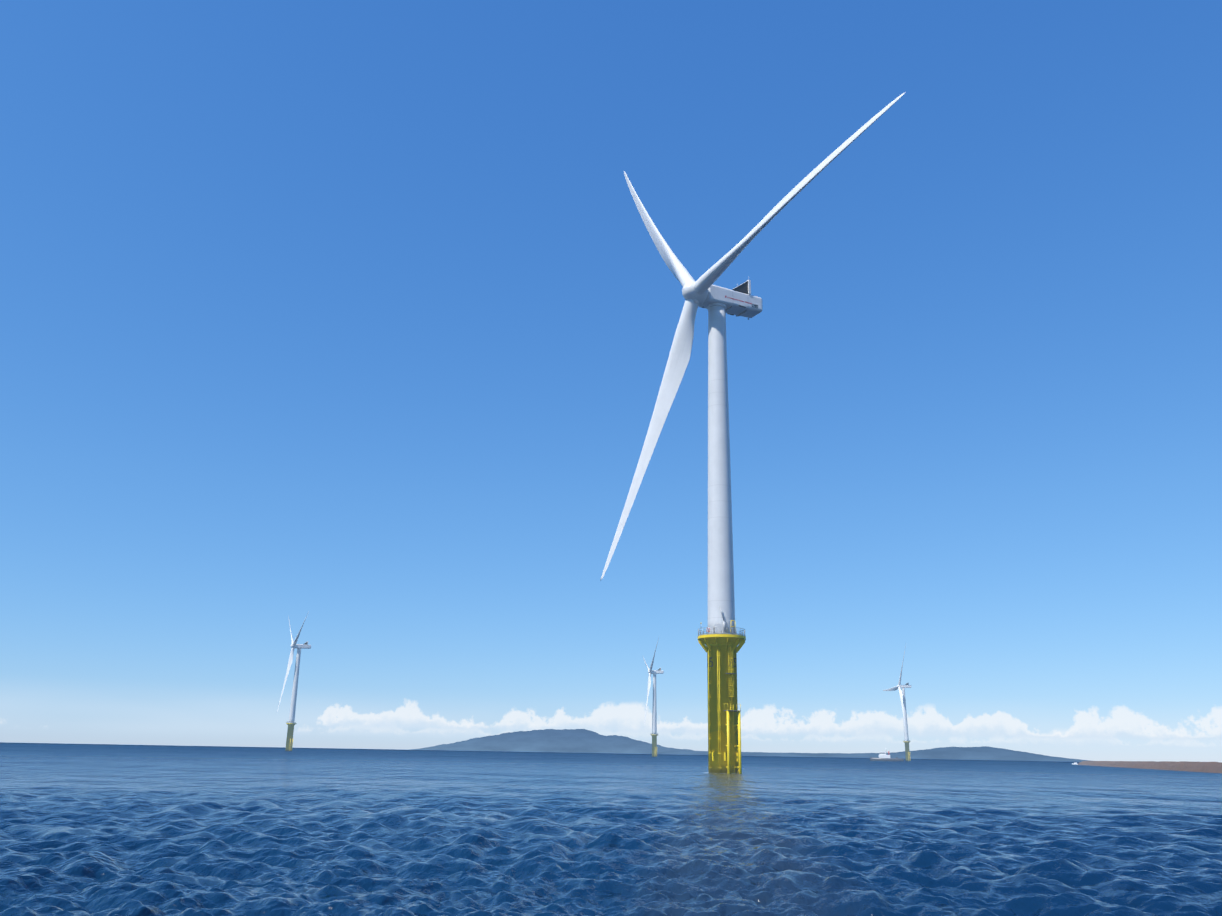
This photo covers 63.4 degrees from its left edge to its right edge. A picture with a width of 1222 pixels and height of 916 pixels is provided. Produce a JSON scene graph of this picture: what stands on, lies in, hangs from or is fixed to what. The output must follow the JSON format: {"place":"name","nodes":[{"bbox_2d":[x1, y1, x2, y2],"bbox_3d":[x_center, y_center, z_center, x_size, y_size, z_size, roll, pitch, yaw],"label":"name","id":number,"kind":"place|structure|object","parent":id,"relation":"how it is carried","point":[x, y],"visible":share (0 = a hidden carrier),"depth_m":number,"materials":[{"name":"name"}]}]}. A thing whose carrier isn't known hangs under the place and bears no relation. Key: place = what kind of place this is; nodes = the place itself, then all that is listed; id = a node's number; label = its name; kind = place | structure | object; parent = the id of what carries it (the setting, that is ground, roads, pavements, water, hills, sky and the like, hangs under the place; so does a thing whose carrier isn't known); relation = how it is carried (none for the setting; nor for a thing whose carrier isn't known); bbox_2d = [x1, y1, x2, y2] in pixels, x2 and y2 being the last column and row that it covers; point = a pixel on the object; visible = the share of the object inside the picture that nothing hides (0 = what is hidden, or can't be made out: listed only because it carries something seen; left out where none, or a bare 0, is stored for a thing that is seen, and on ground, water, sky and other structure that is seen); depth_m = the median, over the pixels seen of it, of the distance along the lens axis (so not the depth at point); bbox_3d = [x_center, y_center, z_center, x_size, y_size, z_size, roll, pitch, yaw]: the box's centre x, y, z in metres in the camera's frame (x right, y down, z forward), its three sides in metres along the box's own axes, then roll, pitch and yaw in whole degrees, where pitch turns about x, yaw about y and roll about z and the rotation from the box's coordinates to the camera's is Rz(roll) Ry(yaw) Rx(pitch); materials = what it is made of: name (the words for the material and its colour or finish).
{"place":"outdoors","nodes":[
{"label":"outdoors","id":0,"kind":"place"},
{"bbox_2d":[410,729,693,753],"bbox_3d":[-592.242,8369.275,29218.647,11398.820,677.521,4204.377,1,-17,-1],"label":"hill","id":1,"kind":"structure","parent":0,"point":[570,740],"depth_m":28021.78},
{"bbox_2d":[0,742,1221,915],"bbox_3d":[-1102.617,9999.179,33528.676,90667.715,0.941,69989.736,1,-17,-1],"label":"sea","id":2,"kind":"structure","parent":0,"point":[121,830],"depth_m":34.63,"materials":[{"name":"liquid"}]},
{"bbox_2d":[277,612,310,750],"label":"wind turbine","id":3,"kind":"object","parent":2,"relation":"in","point":[291,723],"visible":1,"depth_m":853.88,"materials":[{"name":"white metal"}]},
{"bbox_2d":[642,638,663,756],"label":"wind turbine","id":4,"kind":"object","parent":2,"relation":"in","point":[654,734],"visible":1,"depth_m":1057.12,"materials":[{"name":"white metal"}]},
{"bbox_2d":[600,92,905,773],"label":"wind turbine","id":5,"kind":"object","parent":2,"relation":"in","point":[721,640],"visible":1,"depth_m":180.34,"materials":[{"name":"white metal"}]},
{"bbox_2d":[870,751,903,760],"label":"tug boat","id":6,"kind":"object","parent":2,"relation":"on","point":[883,756],"visible":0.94,"depth_m":1060.27,"materials":[{"name":"white metal"}]},
{"bbox_2d":[883,646,910,760],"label":"wind turbine","id":7,"kind":"object","parent":2,"relation":"in","point":[899,686],"visible":1,"depth_m":1204.48,"materials":[{"name":"white metal"}]},
{"bbox_2d":[1077,761,1221,772],"bbox_3d":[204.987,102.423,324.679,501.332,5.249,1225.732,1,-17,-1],"label":"breakwater","id":8,"kind":"object","parent":2,"relation":"in","point":[1211,767],"visible":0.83,"depth_m":433.44,"materials":[{"name":"brown stone"}]},
{"bbox_2d":[0,0,1221,761],"label":"sky","id":9,"kind":"structure","parent":0,"point":[362,317],"materials":[{"name":"blue"}]},
{"bbox_2d":[650,746,1089,761],"bbox_3d":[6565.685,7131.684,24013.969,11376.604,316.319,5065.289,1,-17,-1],"label":"hill","id":10,"kind":"structure","parent":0,"point":[972,753],"depth_m":23313.61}
]}

